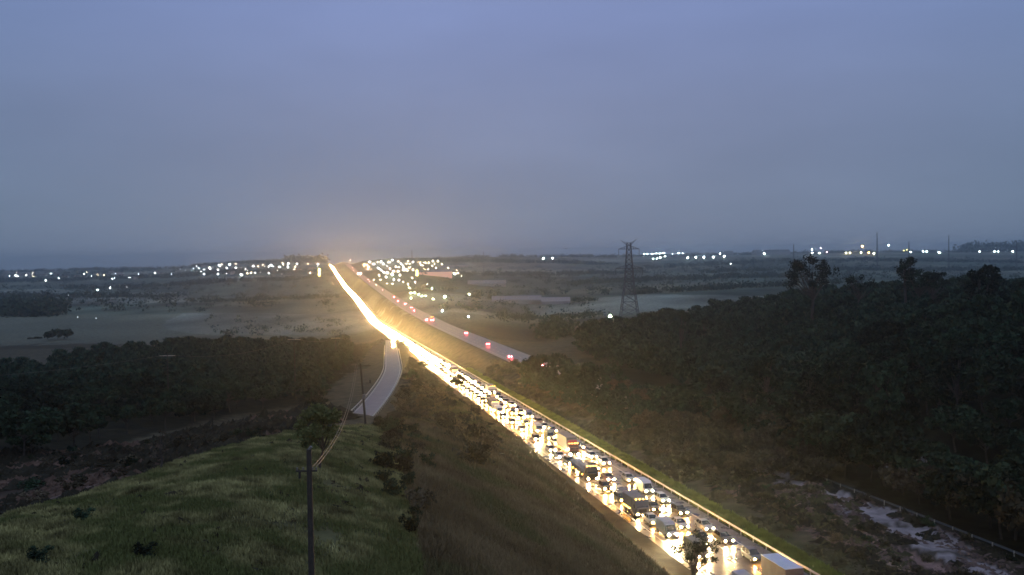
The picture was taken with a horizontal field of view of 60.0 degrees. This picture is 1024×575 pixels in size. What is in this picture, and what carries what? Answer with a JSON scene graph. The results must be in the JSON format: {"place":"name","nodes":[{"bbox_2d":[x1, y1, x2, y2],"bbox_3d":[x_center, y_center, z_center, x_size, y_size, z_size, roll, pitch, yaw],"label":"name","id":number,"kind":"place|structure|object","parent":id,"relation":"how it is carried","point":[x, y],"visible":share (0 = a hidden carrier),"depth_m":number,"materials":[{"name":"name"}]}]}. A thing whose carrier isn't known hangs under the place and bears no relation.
{"place":"outdoors","nodes":[
{"label":"outdoors","id":0,"kind":"place"},
{"bbox_2d":[353,340,400,415],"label":"road","id":1,"kind":"structure","parent":0,"point":[375,400],"depth_m":343.93,"materials":[{"name":"grey asphalt"}]},
{"bbox_2d":[0,251,1023,574],"bbox_3d":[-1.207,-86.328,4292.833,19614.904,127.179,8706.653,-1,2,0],"label":"ground","id":2,"kind":"structure","parent":0,"point":[90,325],"depth_m":830.35,"materials":[{"name":"green plant"}]},
{"bbox_2d":[4,429,51,453],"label":"tree","id":3,"kind":"object","parent":2,"relation":"on","point":[18,440],"visible":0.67,"depth_m":146.26,"materials":[{"name":"green plant"}]},
{"bbox_2d":[0,409,61,455],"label":"tree","id":4,"kind":"object","parent":2,"relation":"on","point":[12,424],"visible":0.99,"depth_m":138.41,"materials":[{"name":"green plant"}]},
{"bbox_2d":[16,476,45,491],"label":"shrub","id":5,"kind":"object","parent":2,"relation":"on","point":[30,483],"visible":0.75,"depth_m":92.31,"materials":[{"name":"green plant"}]},
{"bbox_2d":[17,489,48,502],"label":"shrub","id":6,"kind":"object","parent":2,"relation":"on","point":[39,497],"visible":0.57,"depth_m":69.08,"materials":[{"name":"green plant"}]},
{"bbox_2d":[6,406,62,449],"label":"tree","id":7,"kind":"object","parent":2,"relation":"on","point":[28,414],"visible":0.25,"depth_m":154.03,"materials":[{"name":"green plant"}]},
{"bbox_2d":[26,545,53,563],"bbox_3d":[-25.338,14.307,47.380,1.599,0.871,1.467,-1,2,0],"label":"shrub","id":8,"kind":"object","parent":2,"relation":"on","point":[34,554],"visible":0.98,"depth_m":47.26,"materials":[{"name":"green plant"}]},
{"bbox_2d":[43,328,73,338],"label":"tree","id":9,"kind":"object","parent":2,"relation":"on","point":[52,333],"visible":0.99,"depth_m":697.24,"materials":[{"name":"green plant"}]},
{"bbox_2d":[53,474,87,489],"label":"shrub","id":10,"kind":"object","parent":2,"relation":"on","point":[77,481],"visible":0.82,"depth_m":75.92,"materials":[{"name":"green plant"}]},
{"bbox_2d":[53,404,99,446],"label":"tree","id":11,"kind":"object","parent":2,"relation":"on","point":[87,418],"visible":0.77,"depth_m":164.13,"materials":[{"name":"green plant"}]},
{"bbox_2d":[73,507,95,519],"bbox_3d":[-27.804,14.754,57.400,1.599,0.871,1.467,-1,2,0],"label":"shrub","id":12,"kind":"object","parent":2,"relation":"on","point":[83,515],"visible":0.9,"depth_m":57.38,"materials":[{"name":"green plant"}]},
{"bbox_2d":[86,404,122,438],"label":"tree","id":13,"kind":"object","parent":2,"relation":"on","point":[112,411],"visible":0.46,"depth_m":193.12,"materials":[{"name":"green plant"}]},
{"bbox_2d":[103,466,128,476],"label":"shrub","id":14,"kind":"object","parent":2,"relation":"on","point":[120,472],"visible":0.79,"depth_m":76.72,"materials":[{"name":"green plant"}]},
{"bbox_2d":[132,541,158,557],"bbox_3d":[-20.527,14.688,49.396,1.599,0.871,1.467,-1,2,0],"label":"shrub","id":15,"kind":"object","parent":2,"relation":"on","point":[140,549],"visible":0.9,"depth_m":49.32,"materials":[{"name":"green plant"}]},
{"bbox_2d":[148,429,166,466],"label":"tree","id":16,"kind":"object","parent":2,"relation":"on","point":[160,451],"visible":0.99,"depth_m":77.54,"materials":[{"name":"green plant"}]},
{"bbox_2d":[0,409,345,505],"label":"bushes","id":17,"kind":"object","parent":2,"relation":"on","point":[98,477],"visible":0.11,"depth_m":94.50,"materials":[{"name":"green plant"}]},
{"bbox_2d":[0,402,361,514],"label":"brush","id":18,"kind":"object","parent":2,"relation":"on","point":[201,445],"visible":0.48,"depth_m":116.11,"materials":[{"name":"green plant"}]},
{"bbox_2d":[0,423,426,574],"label":"grass","id":19,"kind":"structure","parent":2,"relation":"on","point":[158,482],"depth_m":58.66,"materials":[{"name":"green plant"}]},
{"bbox_2d":[296,446,316,574],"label":"utility pole","id":20,"kind":"object","parent":2,"relation":"on","point":[311,560],"visible":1,"depth_m":36.24,"materials":[{"name":"brown wood"}]},
{"bbox_2d":[293,403,341,467],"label":"tree","id":21,"kind":"object","parent":2,"relation":"on","point":[314,432],"visible":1,"depth_m":76.22,"materials":[{"name":"green plant"}]},
{"bbox_2d":[306,395,328,404],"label":"tree","id":22,"kind":"object","parent":2,"relation":"on","point":[318,399],"visible":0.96,"depth_m":276.75,"materials":[{"name":"green plant"}]},
{"bbox_2d":[297,338,384,407],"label":"brush","id":23,"kind":"object","parent":2,"relation":"on","point":[360,351],"visible":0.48,"depth_m":449.11,"materials":[{"name":"green plant"}]},
{"bbox_2d":[356,363,370,423],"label":"utility pole","id":24,"kind":"object","parent":2,"relation":"on","point":[363,400],"visible":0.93,"depth_m":141.47,"materials":[{"name":"brown wood"}]},
{"bbox_2d":[368,451,396,468],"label":"shrub","id":25,"kind":"object","parent":2,"relation":"on","point":[386,461],"visible":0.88,"depth_m":86.54,"materials":[{"name":"green plant"}]},
{"bbox_2d":[378,435,401,450],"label":"shrub","id":26,"kind":"object","parent":2,"relation":"on","point":[385,440],"visible":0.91,"depth_m":104.07,"materials":[{"name":"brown plant"}]},
{"bbox_2d":[379,428,402,439],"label":"shrub","id":27,"kind":"object","parent":2,"relation":"on","point":[388,433],"visible":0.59,"depth_m":115.13,"materials":[{"name":"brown plant"}]},
{"bbox_2d":[380,477,406,495],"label":"shrub","id":28,"kind":"object","parent":2,"relation":"on","point":[391,487],"visible":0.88,"depth_m":75.13,"materials":[{"name":"green plant"}]},
{"bbox_2d":[389,454,413,471],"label":"shrub","id":29,"kind":"object","parent":2,"relation":"on","point":[405,463],"visible":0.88,"depth_m":88.68,"materials":[{"name":"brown plant"}]},
{"bbox_2d":[393,447,417,457],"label":"shrub","id":30,"kind":"object","parent":2,"relation":"on","point":[406,453],"visible":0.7,"depth_m":98.65,"materials":[{"name":"green plant"}]},
{"bbox_2d":[398,470,415,485],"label":"shrub","id":31,"kind":"object","parent":2,"relation":"on","point":[405,479],"visible":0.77,"depth_m":82.18,"materials":[{"name":"green plant"}]},
{"bbox_2d":[398,514,419,531],"bbox_3d":[-7.230,16.961,63.437,1.788,1.713,1.640,0,2,29],"label":"shrub","id":32,"kind":"object","parent":2,"relation":"on","point":[412,524],"visible":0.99,"depth_m":63.11,"materials":[{"name":"green plant"}]},
{"bbox_2d":[402,487,436,508],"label":"shrub","id":33,"kind":"object","parent":2,"relation":"on","point":[424,495],"visible":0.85,"depth_m":74.08,"materials":[{"name":"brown plant"}]},
{"bbox_2d":[418,452,436,467],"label":"shrub","id":34,"kind":"object","parent":2,"relation":"on","point":[427,459],"visible":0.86,"depth_m":102.32,"materials":[{"name":"green plant"}]},
{"bbox_2d":[418,270,451,277],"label":"building","id":35,"kind":"structure","parent":2,"relation":"on","point":[445,273],"depth_m":1965.28,"materials":[{"name":"beige"}]},
{"bbox_2d":[385,356,519,462],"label":"brush","id":36,"kind":"object","parent":2,"relation":"on","point":[427,376],"visible":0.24,"depth_m":320.37,"materials":[{"name":"green plant"}]},
{"bbox_2d":[454,441,489,464],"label":"shrub","id":37,"kind":"object","parent":2,"relation":"on","point":[477,452],"visible":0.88,"depth_m":120.50,"materials":[{"name":"brown plant"}]},
{"bbox_2d":[461,424,486,439],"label":"shrub","id":38,"kind":"object","parent":2,"relation":"on","point":[478,431],"visible":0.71,"depth_m":157.12,"materials":[{"name":"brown plant"}]},
{"bbox_2d":[467,280,505,286],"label":"warehouse","id":39,"kind":"structure","parent":2,"relation":"on","point":[487,282],"depth_m":1861.45,"materials":[{"name":"grey"}]},
{"bbox_2d":[475,433,500,449],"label":"shrub","id":40,"kind":"object","parent":2,"relation":"on","point":[491,440],"visible":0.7,"depth_m":148.60,"materials":[{"name":"brown plant"}]},
{"bbox_2d":[0,276,1023,430],"bbox_3d":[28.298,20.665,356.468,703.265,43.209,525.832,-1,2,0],"label":"woodland","id":41,"kind":"object","parent":2,"relation":"on","point":[638,342],"visible":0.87,"depth_m":366.71,"materials":[{"name":"green plant"}]},
{"bbox_2d":[0,240,1023,339],"bbox_3d":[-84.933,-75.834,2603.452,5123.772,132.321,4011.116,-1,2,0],"label":"distant trees","id":42,"kind":"object","parent":2,"relation":"on","point":[48,304],"visible":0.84,"depth_m":1998.20,"materials":[{"name":"green plant"}]},
{"bbox_2d":[492,295,541,303],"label":"warehouse","id":43,"kind":"structure","parent":2,"relation":"on","point":[527,299],"depth_m":1112.07,"materials":[{"name":"grey metal"}]},
{"bbox_2d":[397,387,670,574],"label":"dry grass","id":44,"kind":"structure","parent":2,"relation":"on","point":[534,484],"depth_m":98.12,"materials":[{"name":"brown plant"}]},
{"bbox_2d":[530,297,569,304],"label":"warehouse","id":45,"kind":"structure","parent":2,"relation":"on","point":[554,300],"depth_m":1112.15,"materials":[{"name":"grey metal"}]},
{"bbox_2d":[344,280,819,574],"bbox_3d":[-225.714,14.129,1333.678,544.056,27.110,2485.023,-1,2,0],"label":"guardrail","id":46,"kind":"object","parent":2,"relation":"on","point":[760,541],"visible":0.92,"depth_m":168.53,"materials":[{"name":"metal"}]},
{"bbox_2d":[615,240,642,318],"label":"transmission tower","id":47,"kind":"structure","parent":2,"relation":"on","point":[632,281],"depth_m":619.05,"materials":[{"name":"grey metal"}]},
{"bbox_2d":[631,408,663,424],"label":"tree","id":48,"kind":"object","parent":2,"relation":"on","point":[646,415],"visible":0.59,"depth_m":225.05,"materials":[{"name":"green plant"}]},
{"bbox_2d":[463,367,845,574],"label":"verge grass","id":49,"kind":"structure","parent":2,"relation":"on","point":[797,554],"depth_m":165.96,"materials":[{"name":"green plant"}]},
{"bbox_2d":[669,464,694,476],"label":"shrub","id":50,"kind":"object","parent":2,"relation":"on","point":[685,472],"visible":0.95,"depth_m":183.02,"materials":[{"name":"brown plant"}]},
{"bbox_2d":[670,528,720,574],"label":"tree","id":51,"kind":"object","parent":2,"relation":"on","point":[699,548],"visible":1,"depth_m":100.50,"materials":[{"name":"green plant"}]},
{"bbox_2d":[484,361,930,574],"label":"brush","id":52,"kind":"object","parent":2,"relation":"on","point":[612,438],"visible":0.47,"depth_m":160.18,"materials":[{"name":"green plant"}]},
{"bbox_2d":[701,462,726,476],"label":"shrub","id":53,"kind":"object","parent":2,"relation":"on","point":[715,469],"visible":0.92,"depth_m":182.33,"materials":[{"name":"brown plant"}]},
{"bbox_2d":[719,440,751,454],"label":"tree","id":54,"kind":"object","parent":2,"relation":"on","point":[729,446],"visible":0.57,"depth_m":187.91,"materials":[{"name":"green plant"}]},
{"bbox_2d":[728,468,758,478],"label":"shrub","id":55,"kind":"object","parent":2,"relation":"on","point":[740,473],"visible":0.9,"depth_m":174.67,"materials":[{"name":"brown plant"}]},
{"bbox_2d":[752,249,789,254],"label":"factory","id":56,"kind":"structure","parent":2,"relation":"on","point":[772,252],"depth_m":3977.81,"materials":[{"name":"grey"}]},
{"bbox_2d":[767,456,810,480],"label":"tree","id":57,"kind":"object","parent":2,"relation":"on","point":[796,466],"visible":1,"depth_m":171.39,"materials":[{"name":"green plant"}]},
{"bbox_2d":[782,254,839,318],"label":"tree","id":58,"kind":"object","parent":2,"relation":"on","point":[797,266],"visible":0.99,"depth_m":400.00,"materials":[{"name":"green plant"}]},
{"bbox_2d":[793,408,870,446],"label":"tree","id":59,"kind":"object","parent":2,"relation":"on","point":[825,420],"visible":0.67,"depth_m":177.84,"materials":[{"name":"green plant"}]},
{"bbox_2d":[827,530,843,541],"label":"shrub","id":60,"kind":"object","parent":2,"relation":"on","point":[836,537],"visible":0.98,"depth_m":132.84,"materials":[{"name":"brown plant"}]},
{"bbox_2d":[844,274,878,306],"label":"tree","id":61,"kind":"object","parent":2,"relation":"on","point":[849,280],"visible":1,"depth_m":389.62,"materials":[{"name":"green plant"}]},
{"bbox_2d":[704,473,1022,574],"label":"brush","id":62,"kind":"object","parent":2,"relation":"on","point":[870,528],"visible":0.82,"depth_m":141.25,"materials":[{"name":"plant"}]},
{"bbox_2d":[709,473,1023,574],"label":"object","id":63,"kind":"object","parent":2,"relation":"on","point":[959,545],"visible":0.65,"depth_m":133.59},
{"bbox_2d":[856,356,908,416],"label":"tree","id":64,"kind":"object","parent":2,"relation":"on","point":[895,368],"visible":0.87,"depth_m":204.29,"materials":[{"name":"green plant"}]},
{"bbox_2d":[840,408,924,467],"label":"tree","id":65,"kind":"object","parent":2,"relation":"on","point":[884,418],"visible":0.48,"depth_m":172.71,"materials":[{"name":"green plant"}]},
{"bbox_2d":[849,424,922,485],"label":"tree","id":66,"kind":"object","parent":2,"relation":"on","point":[864,443],"visible":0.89,"depth_m":165.95,"materials":[{"name":"green plant"}]},
{"bbox_2d":[877,459,920,494],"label":"tree","id":67,"kind":"object","parent":2,"relation":"on","point":[884,473],"visible":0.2,"depth_m":160.13,"materials":[{"name":"green plant"}]},
{"bbox_2d":[894,256,917,303],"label":"tree","id":68,"kind":"object","parent":2,"relation":"on","point":[902,268],"visible":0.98,"depth_m":350.14,"materials":[{"name":"green plant"}]},
{"bbox_2d":[889,463,939,503],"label":"tree","id":69,"kind":"object","parent":2,"relation":"on","point":[902,477],"visible":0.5,"depth_m":153.60,"materials":[{"name":"green plant"}]},
{"bbox_2d":[897,269,936,298],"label":"tree","id":70,"kind":"object","parent":2,"relation":"on","point":[913,281],"visible":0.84,"depth_m":350.49,"materials":[{"name":"green plant"}]},
{"bbox_2d":[882,439,960,471],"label":"tree","id":71,"kind":"object","parent":2,"relation":"on","point":[932,453],"visible":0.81,"depth_m":159.19,"materials":[{"name":"green plant"}]},
{"bbox_2d":[921,271,950,299],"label":"tree","id":72,"kind":"object","parent":2,"relation":"on","point":[933,277],"visible":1,"depth_m":344.74,"materials":[{"name":"green plant"}]},
{"bbox_2d":[913,379,967,406],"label":"tree","id":73,"kind":"object","parent":2,"relation":"on","point":[928,395],"visible":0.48,"depth_m":205.44,"materials":[{"name":"green plant"}]},
{"bbox_2d":[922,466,967,519],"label":"tree","id":74,"kind":"object","parent":2,"relation":"on","point":[938,487],"visible":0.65,"depth_m":141.82,"materials":[{"name":"green plant"}]},
{"bbox_2d":[922,403,985,452],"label":"tree","id":75,"kind":"object","parent":2,"relation":"on","point":[951,419],"visible":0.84,"depth_m":187.91,"materials":[{"name":"green plant"}]},
{"bbox_2d":[931,347,977,405],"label":"tree","id":76,"kind":"object","parent":2,"relation":"on","point":[951,364],"visible":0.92,"depth_m":199.66,"materials":[{"name":"green plant"}]},
{"bbox_2d":[934,455,983,466],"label":"tree","id":77,"kind":"object","parent":2,"relation":"on","point":[959,460],"visible":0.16,"depth_m":155.81,"materials":[{"name":"green plant"}]},
{"bbox_2d":[948,275,971,288],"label":"tree","id":78,"kind":"object","parent":2,"relation":"on","point":[962,280],"visible":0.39,"depth_m":370.44,"materials":[{"name":"green plant"}]},
{"bbox_2d":[945,474,992,528],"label":"tree","id":79,"kind":"object","parent":2,"relation":"on","point":[955,497],"visible":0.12,"depth_m":140.44,"materials":[{"name":"green plant"}]},
{"bbox_2d":[954,462,991,522],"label":"tree","id":80,"kind":"object","parent":2,"relation":"on","point":[963,467],"visible":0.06,"depth_m":144.23,"materials":[{"name":"green plant"}]},
{"bbox_2d":[962,264,1010,311],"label":"tree","id":81,"kind":"object","parent":2,"relation":"on","point":[978,277],"visible":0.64,"depth_m":275.21,"materials":[{"name":"green plant"}]},
{"bbox_2d":[956,416,1018,463],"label":"tree","id":82,"kind":"object","parent":2,"relation":"on","point":[971,432],"visible":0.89,"depth_m":179.34,"materials":[{"name":"green plant"}]},
{"bbox_2d":[957,481,1021,539],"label":"tree","id":83,"kind":"object","parent":2,"relation":"on","point":[974,499],"visible":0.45,"depth_m":132.18,"materials":[{"name":"green plant"}]},
{"bbox_2d":[962,448,1023,490],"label":"tree","id":84,"kind":"object","parent":2,"relation":"on","point":[1014,459],"visible":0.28,"depth_m":139.19,"materials":[{"name":"green plant"}]},
{"bbox_2d":[973,461,1023,540],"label":"tree","id":85,"kind":"object","parent":2,"relation":"on","point":[991,476],"visible":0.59,"depth_m":133.81,"materials":[{"name":"green plant"}]},
{"bbox_2d":[983,477,1023,531],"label":"tree","id":86,"kind":"object","parent":2,"relation":"on","point":[1009,516],"visible":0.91,"depth_m":126.89,"materials":[{"name":"green plant"}]},
{"bbox_2d":[1004,277,1023,302],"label":"tree","id":87,"kind":"object","parent":2,"relation":"on","point":[1014,285],"visible":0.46,"depth_m":289.45,"materials":[{"name":"green plant"}]},
{"bbox_2d":[1012,341,1023,357],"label":"tree","id":88,"kind":"object","parent":2,"relation":"on","point":[1019,351],"visible":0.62,"depth_m":212.71,"materials":[{"name":"green plant"}]},
{"bbox_2d":[0,0,1023,270],"label":"sky","id":89,"kind":"structure","parent":0,"point":[155,133],"materials":[{"name":"blue"}]},
{"bbox_2d":[329,265,807,574],"bbox_3d":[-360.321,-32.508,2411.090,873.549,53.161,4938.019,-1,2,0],"label":"road","id":90,"kind":"structure","parent":0,"point":[730,558],"depth_m":164.28,"materials":[{"name":"grey asphalt"}]},
{"bbox_2d":[330,265,372,315],"bbox_3d":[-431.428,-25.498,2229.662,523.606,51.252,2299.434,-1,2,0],"label":"distant traffic","id":91,"kind":"object","parent":90,"relation":"on","point":[353,295],"visible":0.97,"depth_m":1500.00,"materials":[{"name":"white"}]},
{"bbox_2d":[361,310,707,574],"bbox_3d":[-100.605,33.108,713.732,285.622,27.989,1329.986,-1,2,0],"label":"edge line","id":92,"kind":"object","parent":90,"relation":"on","point":[574,475],"visible":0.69,"depth_m":175.84,"materials":[{"name":"paint"}]},
{"bbox_2d":[557,431,580,455],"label":"box truck","id":93,"kind":"object","parent":90,"relation":"on","point":[567,442],"visible":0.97,"depth_m":206.97,"materials":[{"name":"red paint"}]},
{"bbox_2d":[622,490,650,515],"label":"box truck","id":94,"kind":"object","parent":90,"relation":"on","point":[636,502],"visible":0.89,"depth_m":152.34,"materials":[{"name":"grey paint"}]},
{"bbox_2d":[635,477,653,493],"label":"van","id":95,"kind":"object","parent":90,"relation":"on","point":[643,485],"visible":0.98,"depth_m":168.35,"materials":[{"name":"grey paint"}]},
{"bbox_2d":[642,512,656,524],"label":"car","id":96,"kind":"object","parent":90,"relation":"on","point":[650,518],"visible":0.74,"depth_m":147.32,"materials":[{"name":"grey paint"}]},
{"bbox_2d":[654,491,669,502],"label":"car","id":97,"kind":"object","parent":90,"relation":"on","point":[660,496],"visible":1,"depth_m":161.31,"materials":[{"name":"grey paint"}]},
{"bbox_2d":[655,516,677,537],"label":"van","id":98,"kind":"object","parent":90,"relation":"on","point":[666,526],"visible":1,"depth_m":139.46,"materials":[{"name":"grey paint"}]},
{"bbox_2d":[671,503,687,515],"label":"car","id":99,"kind":"object","parent":90,"relation":"on","point":[678,509],"visible":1,"depth_m":152.57,"materials":[{"name":"black paint"}]},
{"bbox_2d":[670,516,688,529],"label":"car","id":100,"kind":"object","parent":90,"relation":"on","point":[680,522],"visible":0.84,"depth_m":143.96,"materials":[{"name":"grey paint"}]},
{"bbox_2d":[683,535,708,558],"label":"van","id":101,"kind":"object","parent":90,"relation":"on","point":[689,538],"visible":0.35,"depth_m":129.82,"materials":[{"name":"white paint"}]},
{"bbox_2d":[694,518,713,530],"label":"car","id":102,"kind":"object","parent":90,"relation":"on","point":[703,524],"visible":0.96,"depth_m":142.86,"materials":[{"name":"grey paint"}]},
{"bbox_2d":[712,529,733,543],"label":"car","id":103,"kind":"object","parent":90,"relation":"on","point":[723,536],"visible":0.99,"depth_m":136.05,"materials":[{"name":"black paint"}]},
{"bbox_2d":[741,545,761,561],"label":"car","id":104,"kind":"object","parent":90,"relation":"on","point":[751,553],"visible":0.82,"depth_m":127.12,"materials":[{"name":"grey paint"}]},
{"bbox_2d":[761,553,803,574],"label":"box truck","id":105,"kind":"object","parent":90,"relation":"on","point":[775,564],"visible":1,"depth_m":114.38,"materials":[{"name":"white paint"}]},
{"bbox_2d":[569,458,599,480],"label":"box truck","id":106,"kind":"object","parent":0,"point":[588,472],"visible":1,"depth_m":180.52,"materials":[{"name":"black paint"}]},
{"bbox_2d":[596,480,611,491],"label":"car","id":107,"kind":"object","parent":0,"point":[604,485],"visible":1,"depth_m":170.90,"materials":[{"name":"grey paint"}]},
{"bbox_2d":[346,264,927,468],"bbox_3d":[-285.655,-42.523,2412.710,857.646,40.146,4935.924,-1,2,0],"label":"road","id":108,"kind":"structure","parent":0,"point":[480,342],"depth_m":623.55,"materials":[{"name":"grey asphalt"}]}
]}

